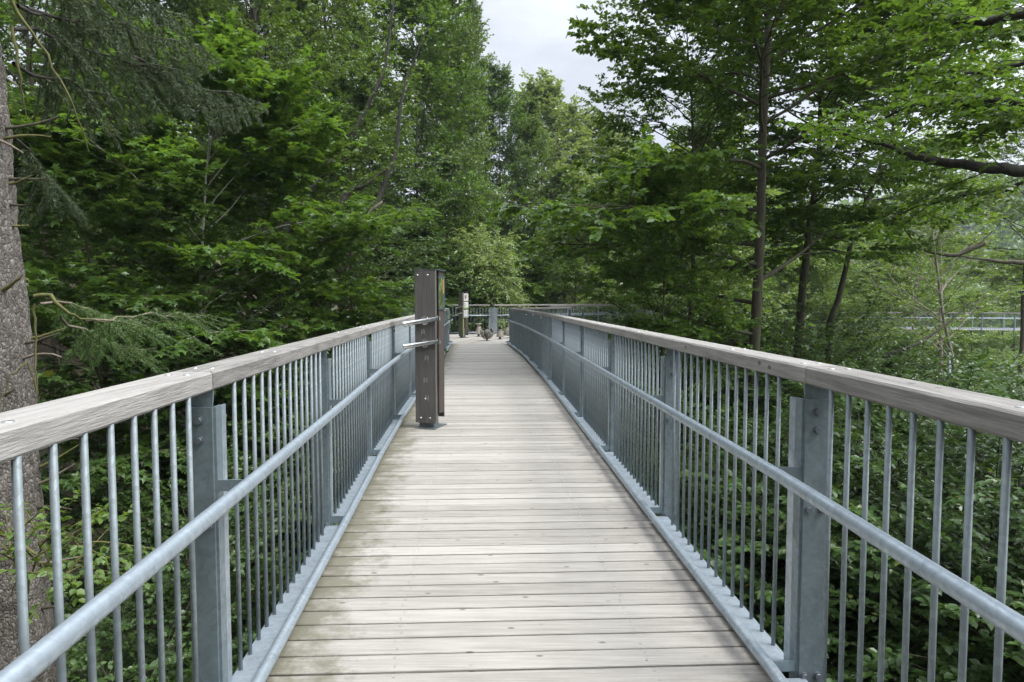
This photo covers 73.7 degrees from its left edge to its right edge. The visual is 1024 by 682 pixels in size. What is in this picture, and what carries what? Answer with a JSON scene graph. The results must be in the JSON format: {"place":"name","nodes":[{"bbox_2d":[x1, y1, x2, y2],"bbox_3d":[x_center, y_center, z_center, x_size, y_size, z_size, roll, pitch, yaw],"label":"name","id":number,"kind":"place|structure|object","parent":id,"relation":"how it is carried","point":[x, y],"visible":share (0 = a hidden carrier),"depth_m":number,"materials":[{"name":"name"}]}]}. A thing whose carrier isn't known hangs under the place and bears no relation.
{"place":"outdoors","nodes":[
{"label":"outdoors","id":0,"kind":"place"},
{"bbox_2d":[450,334,508,343],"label":"platform path","id":1,"kind":"structure","parent":0,"point":[471,339],"depth_m":26.43,"materials":[{"name":"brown wood"}]},
{"bbox_2d":[455,292,468,337],"bbox_3d":[-2.001,-1.062,27.678,0.408,1.855,0.452,-3,5,-42],"label":"information post","id":2,"kind":"object","parent":1,"relation":"on","point":[463,314],"visible":1,"depth_m":27.58,"materials":[{"name":"brown metal"}]},
{"bbox_2d":[448,304,491,332],"bbox_3d":[-1.912,-0.736,30.720,1.988,1.811,0.269,0,3,0],"label":"bridge railing","id":3,"kind":"object","parent":1,"relation":"on","point":[469,315],"visible":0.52,"depth_m":30.66,"materials":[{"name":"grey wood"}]},
{"bbox_2d":[474,323,481,336],"bbox_3d":[-1.394,-0.466,28.627,0.365,0.554,0.358,0,3,0],"label":"seed stool","id":4,"kind":"object","parent":1,"relation":"on","point":[478,329],"visible":0.91,"depth_m":28.53,"materials":[{"name":"beige wood"}]},
{"bbox_2d":[480,327,493,340],"bbox_3d":[-0.940,-0.269,25.630,0.504,0.512,0.461,0,3,8],"label":"seed pod","id":5,"kind":"object","parent":1,"relation":"on","point":[486,334],"visible":1,"depth_m":25.50,"materials":[{"name":"paint"}]},
{"bbox_2d":[489,307,496,333],"bbox_3d":[-0.852,-0.872,30.662,0.376,1.268,0.099,0,3,0],"label":"corner post","id":6,"kind":"object","parent":1,"relation":"on","point":[494,317],"visible":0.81,"depth_m":30.62,"materials":[{"name":"metal"}]},
{"bbox_2d":[496,330,503,338],"bbox_3d":[-0.461,-0.258,26.626,0.328,0.374,0.322,0,3,0],"label":"seed stool","id":7,"kind":"object","parent":1,"relation":"on","point":[499,333],"visible":0.97,"depth_m":26.53,"materials":[{"name":"beige wood"}]},
{"bbox_2d":[503,324,508,335],"bbox_3d":[-0.016,-0.399,27.540,0.664,0.549,0.651,0,3,0],"label":"seed stool","id":8,"kind":"object","parent":1,"relation":"on","point":[506,332],"visible":0.2,"depth_m":27.32,"materials":[{"name":"beige wood"}]},
{"bbox_2d":[519,307,571,320],"bbox_3d":[1.311,-0.438,26.369,0.269,1.726,4.630,2,4,27],"label":"bridge railing","id":9,"kind":"object","parent":1,"relation":"on","point":[558,308],"visible":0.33,"depth_m":26.73,"materials":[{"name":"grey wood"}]},
{"bbox_2d":[492,304,650,336],"bbox_3d":[3.679,-1.016,35.498,0.269,1.811,13.027,3,5,43],"label":"bridge railing","id":10,"kind":"object","parent":1,"relation":"on","point":[505,315],"visible":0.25,"depth_m":33.78,"materials":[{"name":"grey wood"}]},
{"bbox_2d":[0,0,1023,224],"label":"sky","id":11,"kind":"structure","parent":0,"point":[529,34],"materials":[{"name":"white"}]},
{"bbox_2d":[266,344,772,681],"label":"boardwalk path","id":12,"kind":"structure","parent":0,"point":[501,527],"depth_m":3.77,"materials":[{"name":"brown wood"}]},
{"bbox_2d":[0,308,452,681],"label":"bridge railing","id":13,"kind":"object","parent":12,"relation":"on","point":[378,400],"visible":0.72,"depth_m":2.43,"materials":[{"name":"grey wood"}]},
{"bbox_2d":[402,269,446,429],"bbox_3d":[-0.998,0.090,8.049,0.452,1.855,0.408,1,4,17],"label":"information post","id":14,"kind":"object","parent":12,"relation":"on","point":[428,323],"visible":1,"depth_m":7.93,"materials":[{"name":"dark stained wood"},{"name":"polished stainless steel"},{"name":"green paint"}]},
{"bbox_2d":[506,308,1023,681],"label":"bridge railing","id":15,"kind":"object","parent":12,"relation":"on","point":[567,359],"visible":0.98,"depth_m":2.66,"materials":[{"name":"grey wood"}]},
{"bbox_2d":[26,209,1021,680],"bbox_3d":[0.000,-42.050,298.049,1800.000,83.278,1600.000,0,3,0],"label":"ground","id":16,"kind":"structure","parent":0,"point":[72,359],"depth_m":35.41,"materials":[{"name":"green plant"}]},
{"bbox_2d":[0,0,95,300],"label":"deciduous tree","id":17,"kind":"object","parent":16,"relation":"on","point":[9,40],"visible":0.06,"depth_m":33.85,"materials":[{"name":"green plant"}]},
{"bbox_2d":[0,489,155,623],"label":"beech sapling","id":18,"kind":"object","parent":16,"relation":"on","point":[42,571],"visible":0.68,"depth_m":5.23,"materials":[{"name":"green plant"}]},
{"bbox_2d":[19,0,192,359],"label":"deciduous tree","id":19,"kind":"object","parent":16,"relation":"on","point":[65,97],"visible":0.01,"depth_m":38.34,"materials":[{"name":"green plant"}]},
{"bbox_2d":[0,0,238,523],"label":"beech tree","id":20,"kind":"object","parent":16,"relation":"on","point":[28,51],"visible":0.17,"depth_m":19.98,"materials":[{"name":"green plant"}]},
{"bbox_2d":[0,0,269,681],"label":"spruce tree","id":21,"kind":"object","parent":16,"relation":"on","point":[18,375],"visible":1,"depth_m":6.74,"materials":[{"name":"green plant"}]},
{"bbox_2d":[54,563,261,681],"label":"shrub","id":22,"kind":"object","parent":16,"relation":"on","point":[152,666],"visible":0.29,"depth_m":8.14,"materials":[{"name":"green plant"}]},
{"bbox_2d":[7,55,310,627],"bbox_3d":[-7.854,1.718,13.097,8.059,13.714,7.459,-3,4,-40],"label":"maple tree","id":23,"kind":"object","parent":16,"relation":"on","point":[154,295],"visible":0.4,"depth_m":12.10,"materials":[{"name":"green plant"}]},
{"bbox_2d":[7,0,311,429],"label":"oak tree","id":24,"kind":"object","parent":16,"relation":"on","point":[159,22],"visible":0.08,"depth_m":24.60,"materials":[{"name":"green plant"}]},
{"bbox_2d":[45,433,333,681],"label":"shrub","id":25,"kind":"object","parent":16,"relation":"on","point":[168,588],"visible":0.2,"depth_m":9.92,"materials":[{"name":"green plant"}]},
{"bbox_2d":[131,0,258,355],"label":"deciduous tree","id":26,"kind":"object","parent":16,"relation":"on","point":[207,138],"depth_m":44.21,"materials":[{"name":"green plant"}]},
{"bbox_2d":[65,400,352,662],"bbox_3d":[-5.161,4.996,14.278,6.440,7.933,6.973,2,4,28],"label":"shrub","id":27,"kind":"object","parent":16,"relation":"on","point":[231,569],"visible":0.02,"depth_m":12.82,"materials":[{"name":"green plant"}]},
{"bbox_2d":[10,4,410,532],"bbox_3d":[-6.831,0.665,15.059,9.481,16.134,8.776,-2,4,-30],"label":"maple tree","id":28,"kind":"object","parent":16,"relation":"on","point":[277,96],"visible":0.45,"depth_m":13.90,"materials":[{"name":"green plant"}]},
{"bbox_2d":[51,291,372,631],"bbox_3d":[-5.355,3.297,14.325,7.607,8.654,7.025,-1,4,-22],"label":"shrub","id":29,"kind":"object","parent":16,"relation":"on","point":[165,472],"visible":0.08,"depth_m":12.87,"materials":[{"name":"green plant"}]},
{"bbox_2d":[132,0,363,405],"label":"beech tree","id":30,"kind":"object","parent":16,"relation":"on","point":[300,6],"visible":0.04,"depth_m":30.95,"materials":[{"name":"green plant"}]},
{"bbox_2d":[131,0,387,402],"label":"oak tree","id":31,"kind":"object","parent":16,"relation":"on","point":[328,67],"visible":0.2,"depth_m":23.93,"materials":[{"name":"green plant"}]},
{"bbox_2d":[128,293,397,575],"bbox_3d":[-4.918,3.248,15.165,7.607,8.654,7.025,0,3,-2],"label":"shrub","id":32,"kind":"object","parent":16,"relation":"on","point":[258,408],"visible":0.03,"depth_m":13.78,"materials":[{"name":"green plant"}]},
{"bbox_2d":[119,93,444,551],"bbox_3d":[-5.840,0.939,17.282,8.337,15.327,9.007,-3,4,-40],"label":"maple tree","id":33,"kind":"object","parent":16,"relation":"on","point":[306,168],"visible":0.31,"depth_m":15.92,"materials":[{"name":"green plant"}]},
{"bbox_2d":[346,201,382,258],"bbox_3d":[-4.224,-2.995,18.311,1.105,1.581,1.307,2,4,28],"label":"dead branch","id":34,"kind":"object","parent":33,"relation":"attached to","point":[376,206],"visible":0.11,"depth_m":18.43,"materials":[{"name":"wood"}]},
{"bbox_2d":[244,0,367,321],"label":"deciduous tree","id":35,"kind":"object","parent":16,"relation":"on","point":[328,271],"visible":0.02,"depth_m":48.24,"materials":[{"name":"green plant"}]},
{"bbox_2d":[243,0,419,355],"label":"oak tree","id":36,"kind":"object","parent":16,"relation":"on","point":[393,93],"visible":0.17,"depth_m":33.88,"materials":[{"name":"green plant"}]},
{"bbox_2d":[223,60,462,397],"bbox_3d":[-5.702,-0.720,23.953,8.881,17.701,8.760,-2,4,-27],"label":"beech tree","id":37,"kind":"object","parent":16,"relation":"on","point":[358,99],"visible":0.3,"depth_m":23.61,"materials":[{"name":"green plant"}]},
{"bbox_2d":[316,6,424,321],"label":"deciduous tree","id":38,"kind":"object","parent":16,"relation":"on","point":[358,28],"visible":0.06,"depth_m":53.67,"materials":[{"name":"green plant"}]},
{"bbox_2d":[275,0,471,270],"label":"leaning tree","id":39,"kind":"object","parent":16,"relation":"on","point":[352,156],"visible":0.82,"depth_m":22.51,"materials":[{"name":"green plant"}]},
{"bbox_2d":[335,0,501,316],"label":"deciduous tree","id":40,"kind":"object","parent":16,"relation":"on","point":[406,53],"visible":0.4,"depth_m":38.05,"materials":[{"name":"green plant"}]},
{"bbox_2d":[342,209,505,333],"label":"maple tree","id":41,"kind":"object","parent":16,"relation":"on","point":[424,230],"visible":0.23,"depth_m":32.44,"materials":[{"name":"green plant"}]},
{"bbox_2d":[378,30,497,303],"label":"deciduous tree","id":42,"kind":"object","parent":16,"relation":"on","point":[422,144],"visible":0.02,"depth_m":57.84,"materials":[{"name":"green plant"}]},
{"bbox_2d":[386,0,515,295],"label":"deciduous tree","id":43,"kind":"object","parent":16,"relation":"on","point":[466,34],"visible":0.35,"depth_m":41.43,"materials":[{"name":"green plant"}]},
{"bbox_2d":[408,15,518,272],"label":"deciduous tree","id":44,"kind":"object","parent":16,"relation":"on","point":[478,135],"visible":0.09,"depth_m":50.36,"materials":[{"name":"green plant"}]},
{"bbox_2d":[456,0,503,327],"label":"deciduous tree","id":45,"kind":"object","parent":16,"relation":"on","point":[475,7],"visible":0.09,"depth_m":62.23,"materials":[{"name":"green plant"}]},
{"bbox_2d":[431,223,539,333],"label":"weeping tree","id":46,"kind":"object","parent":16,"relation":"on","point":[497,274],"visible":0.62,"depth_m":35.33,"materials":[{"name":"green plant"}]},
{"bbox_2d":[463,56,539,331],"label":"deciduous tree","id":47,"kind":"object","parent":16,"relation":"on","point":[498,98],"visible":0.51,"depth_m":56.26,"materials":[{"name":"green plant"}]},
{"bbox_2d":[7,78,1023,381],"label":"wood","id":48,"kind":"object","parent":16,"relation":"on","point":[1009,244],"visible":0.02,"depth_m":238.53,"materials":[{"name":"plant"}]},
{"bbox_2d":[489,92,559,347],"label":"deciduous tree","id":49,"kind":"object","parent":16,"relation":"on","point":[531,133],"visible":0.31,"depth_m":58.28,"materials":[{"name":"green plant"}]},
{"bbox_2d":[492,243,593,351],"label":"maple tree","id":50,"kind":"object","parent":16,"relation":"on","point":[534,275],"visible":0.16,"depth_m":43.06,"materials":[{"name":"green plant"}]},
{"bbox_2d":[490,67,601,309],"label":"deciduous tree","id":51,"kind":"object","parent":16,"relation":"on","point":[550,112],"visible":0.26,"depth_m":72.42,"materials":[{"name":"green plant"}]},
{"bbox_2d":[503,92,603,324],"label":"deciduous tree","id":52,"kind":"object","parent":16,"relation":"on","point":[575,117],"visible":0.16,"depth_m":76.90,"materials":[{"name":"green plant"}]},
{"bbox_2d":[520,157,614,327],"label":"deciduous tree","id":53,"kind":"object","parent":16,"relation":"on","point":[557,185],"visible":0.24,"depth_m":56.62,"materials":[{"name":"green plant"}]},
{"bbox_2d":[500,182,647,404],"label":"maple tree","id":54,"kind":"object","parent":16,"relation":"on","point":[539,287],"visible":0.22,"depth_m":39.31,"materials":[{"name":"green plant"}]},
{"bbox_2d":[553,105,627,321],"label":"deciduous tree","id":55,"kind":"object","parent":16,"relation":"on","point":[589,124],"visible":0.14,"depth_m":84.93,"materials":[{"name":"green plant"}]},
{"bbox_2d":[558,174,647,349],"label":"deciduous tree","id":56,"kind":"object","parent":16,"relation":"on","point":[598,176],"depth_m":65.13,"materials":[{"name":"green plant"}]},
{"bbox_2d":[597,129,640,314],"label":"deciduous tree","id":57,"kind":"object","parent":16,"relation":"on","point":[627,139],"visible":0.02,"depth_m":97.36,"materials":[{"name":"green plant"}]},
{"bbox_2d":[565,141,730,464],"bbox_3d":[7.934,-1.469,39.765,10.718,20.247,11.115,0,3,0],"label":"deciduous tree","id":58,"kind":"object","parent":16,"relation":"on","point":[586,269],"visible":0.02,"depth_m":39.00,"materials":[{"name":"green plant"}]},
{"bbox_2d":[609,139,687,358],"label":"deciduous tree","id":59,"kind":"object","parent":16,"relation":"on","point":[650,273],"visible":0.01,"depth_m":82.36,"materials":[{"name":"green plant"}]},
{"bbox_2d":[534,153,778,516],"bbox_3d":[2.958,2.913,14.710,5.037,13.718,5.107,3,5,43],"label":"beech tree","id":60,"kind":"object","parent":16,"relation":"on","point":[654,181],"visible":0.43,"depth_m":13.62,"materials":[{"name":"green plant"}]},
{"bbox_2d":[646,227,707,351],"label":"deciduous tree","id":61,"kind":"object","parent":16,"relation":"on","point":[679,297],"depth_m":99.83,"materials":[{"name":"green plant"}]},
{"bbox_2d":[575,128,802,496],"bbox_3d":[7.776,0.407,29.810,10.632,19.367,10.252,-3,4,-40],"label":"deciduous tree","id":62,"kind":"object","parent":16,"relation":"on","point":[685,302],"visible":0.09,"depth_m":29.36,"materials":[{"name":"green plant"}]},
{"bbox_2d":[567,0,832,482],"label":"beech tree","id":63,"kind":"object","parent":16,"relation":"on","point":[750,50],"visible":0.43,"depth_m":19.34,"materials":[{"name":"green plant"}]},
{"bbox_2d":[611,72,815,452],"bbox_3d":[10.155,-2.024,36.160,9.765,23.766,9.034,-1,3,-10],"label":"deciduous tree","id":64,"kind":"object","parent":16,"relation":"on","point":[715,228],"visible":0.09,"depth_m":34.57,"materials":[{"name":"green plant"}]},
{"bbox_2d":[621,394,846,610],"bbox_3d":[4.317,5.045,14.140,7.025,8.654,7.607,1,3,9],"label":"shrub","id":65,"kind":"object","parent":16,"relation":"on","point":[693,436],"visible":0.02,"depth_m":13.68,"materials":[{"name":"green plant"}]},
{"bbox_2d":[655,185,819,395],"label":"deciduous tree","id":66,"kind":"object","parent":16,"relation":"on","point":[788,266],"visible":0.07,"depth_m":48.07,"materials":[{"name":"green plant"}]},
{"bbox_2d":[479,0,1023,465],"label":"beech tree","id":67,"kind":"object","parent":16,"relation":"on","point":[617,170],"visible":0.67,"depth_m":14.40,"materials":[{"name":"green plant"}]},
{"bbox_2d":[719,168,855,354],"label":"deciduous tree","id":68,"kind":"object","parent":16,"relation":"on","point":[808,199],"visible":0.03,"depth_m":59.84,"materials":[{"name":"green plant"}]},
{"bbox_2d":[748,232,874,368],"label":"deciduous tree","id":69,"kind":"object","parent":16,"relation":"on","point":[817,269],"visible":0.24,"depth_m":50.99,"materials":[{"name":"green plant"}]},
{"bbox_2d":[621,287,1023,478],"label":"understorey tree","id":70,"kind":"object","parent":16,"relation":"on","point":[893,364],"visible":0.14,"depth_m":17.07,"materials":[{"name":"green plant"}]},
{"bbox_2d":[882,300,972,358],"bbox_3d":[10.888,-0.334,17.736,3.537,1.474,0.127,-2,4,-25],"label":"fallen branch","id":71,"kind":"object","parent":70,"relation":"on","point":[925,338],"visible":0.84,"depth_m":17.62,"materials":[{"name":"brown wood"}]},
{"bbox_2d":[623,329,1023,681],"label":"understorey tree","id":72,"kind":"object","parent":16,"relation":"on","point":[983,575],"visible":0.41,"depth_m":8.12,"materials":[{"name":"green plant"}]},
{"bbox_2d":[762,198,902,364],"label":"deciduous tree","id":73,"kind":"object","parent":16,"relation":"on","point":[841,244],"visible":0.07,"depth_m":54.44,"materials":[{"name":"green plant"}]},
{"bbox_2d":[665,0,1000,395],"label":"beech tree","id":74,"kind":"object","parent":16,"relation":"on","point":[863,148],"visible":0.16,"depth_m":20.70,"materials":[{"name":"green plant"}]},
{"bbox_2d":[679,425,1020,681],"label":"shrub","id":75,"kind":"object","parent":16,"relation":"on","point":[837,558],"visible":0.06,"depth_m":9.29,"materials":[{"name":"green plant"}]},
{"bbox_2d":[816,267,902,367],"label":"deciduous tree","id":76,"kind":"object","parent":16,"relation":"on","point":[854,293],"visible":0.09,"depth_m":65.04,"materials":[{"name":"green plant"}]},
{"bbox_2d":[714,0,1023,360],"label":"beech tree","id":77,"kind":"object","parent":16,"relation":"on","point":[861,174],"visible":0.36,"depth_m":19.20,"materials":[{"name":"green plant"}]},
{"bbox_2d":[805,203,934,365],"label":"deciduous tree","id":78,"kind":"object","parent":16,"relation":"on","point":[869,242],"visible":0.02,"depth_m":72.59,"materials":[{"name":"green plant"}]},
{"bbox_2d":[724,341,1023,624],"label":"understorey tree","id":79,"kind":"object","parent":16,"relation":"on","point":[958,364],"visible":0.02,"depth_m":14.26,"materials":[{"name":"green plant"}]},
{"bbox_2d":[820,233,976,379],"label":"deciduous tree","id":80,"kind":"object","parent":16,"relation":"on","point":[864,304],"visible":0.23,"depth_m":45.29,"materials":[{"name":"green plant"}]},
{"bbox_2d":[776,0,1023,254],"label":"overhanging tree","id":81,"kind":"object","parent":16,"relation":"on","point":[979,104],"visible":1,"depth_m":8.95,"materials":[{"name":"green plant"}]},
{"bbox_2d":[786,468,1023,681],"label":"shrub","id":82,"kind":"object","parent":16,"relation":"on","point":[954,623],"visible":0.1,"depth_m":7.70,"materials":[{"name":"green plant"}]},
{"bbox_2d":[849,252,964,372],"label":"deciduous tree","id":83,"kind":"object","parent":16,"relation":"on","point":[920,261],"visible":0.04,"depth_m":66.13,"materials":[{"name":"green plant"}]},
{"bbox_2d":[861,196,976,366],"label":"deciduous tree","id":84,"kind":"object","parent":16,"relation":"on","point":[913,310],"visible":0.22,"depth_m":37.13,"materials":[{"name":"green plant"}]},
{"bbox_2d":[849,122,1023,381],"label":"deciduous tree","id":85,"kind":"object","parent":16,"relation":"on","point":[941,307],"visible":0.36,"depth_m":25.61,"materials":[{"name":"green plant"}]},
{"bbox_2d":[905,226,1023,264],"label":"bare branch","id":86,"kind":"object","parent":85,"relation":"attached to","point":[978,245],"visible":0.71,"depth_m":23.81,"materials":[{"name":"brown plant"}]},
{"bbox_2d":[851,339,1023,418],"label":"understorey tree","id":87,"kind":"object","parent":16,"relation":"on","point":[1006,376],"visible":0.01,"depth_m":19.40,"materials":[{"name":"green plant"}]},
{"bbox_2d":[852,122,1023,376],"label":"deciduous tree","id":88,"kind":"object","parent":16,"relation":"on","point":[901,330],"visible":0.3,"depth_m":30.00,"materials":[{"name":"green plant"}]},
{"bbox_2d":[889,289,998,375],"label":"deciduous tree","id":89,"kind":"object","parent":16,"relation":"on","point":[964,340],"visible":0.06,"depth_m":61.02,"materials":[{"name":"green plant"}]},
{"bbox_2d":[892,226,999,378],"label":"deciduous tree","id":90,"kind":"object","parent":16,"relation":"on","point":[967,283],"visible":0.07,"depth_m":78.24,"materials":[{"name":"green plant"}]},
{"bbox_2d":[948,330,951,372],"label":"support column","id":91,"kind":"structure","parent":16,"relation":"on","point":[949,361],"depth_m":51.11,"materials":[{"name":"metal"}]},
{"bbox_2d":[911,66,1023,376],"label":"deciduous tree","id":92,"kind":"object","parent":16,"relation":"on","point":[981,264],"visible":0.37,"depth_m":37.69,"materials":[{"name":"green plant"}]},
{"bbox_2d":[918,283,1023,390],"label":"deciduous tree","id":93,"kind":"object","parent":16,"relation":"on","point":[1004,336],"visible":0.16,"depth_m":62.95,"materials":[{"name":"green plant"}]},
{"bbox_2d":[947,253,1023,380],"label":"deciduous tree","id":94,"kind":"object","parent":16,"relation":"on","point":[1016,309],"visible":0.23,"depth_m":69.97,"materials":[{"name":"green plant"}]},
{"bbox_2d":[996,368,1022,398],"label":"deciduous tree","id":95,"kind":"object","parent":16,"relation":"on","point":[1018,379],"visible":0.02,"depth_m":34.21,"materials":[{"name":"green plant"}]},
{"bbox_2d":[808,327,1019,330],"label":"path","id":96,"kind":"structure","parent":0,"point":[960,329],"depth_m":50.53,"materials":[{"name":"grey wood"}]},
{"bbox_2d":[672,311,1018,335],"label":"bridge railing","id":97,"kind":"object","parent":96,"relation":"on","point":[1003,316],"visible":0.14,"depth_m":51.52,"materials":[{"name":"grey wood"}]},
{"bbox_2d":[702,312,1020,336],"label":"bridge railing","id":98,"kind":"object","parent":96,"relation":"on","point":[1014,326],"visible":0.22,"depth_m":49.68,"materials":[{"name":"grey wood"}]},
{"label":"side path","id":99,"kind":"structure","parent":0,"visible":0},
{"bbox_2d":[548,304,684,331],"bbox_3d":[5.748,-0.916,34.046,11.736,1.781,0.269,-3,5,-45],"label":"bridge railing","id":100,"kind":"object","parent":99,"relation":"on","point":[585,314],"visible":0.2,"depth_m":31.91,"materials":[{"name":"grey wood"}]}
]}

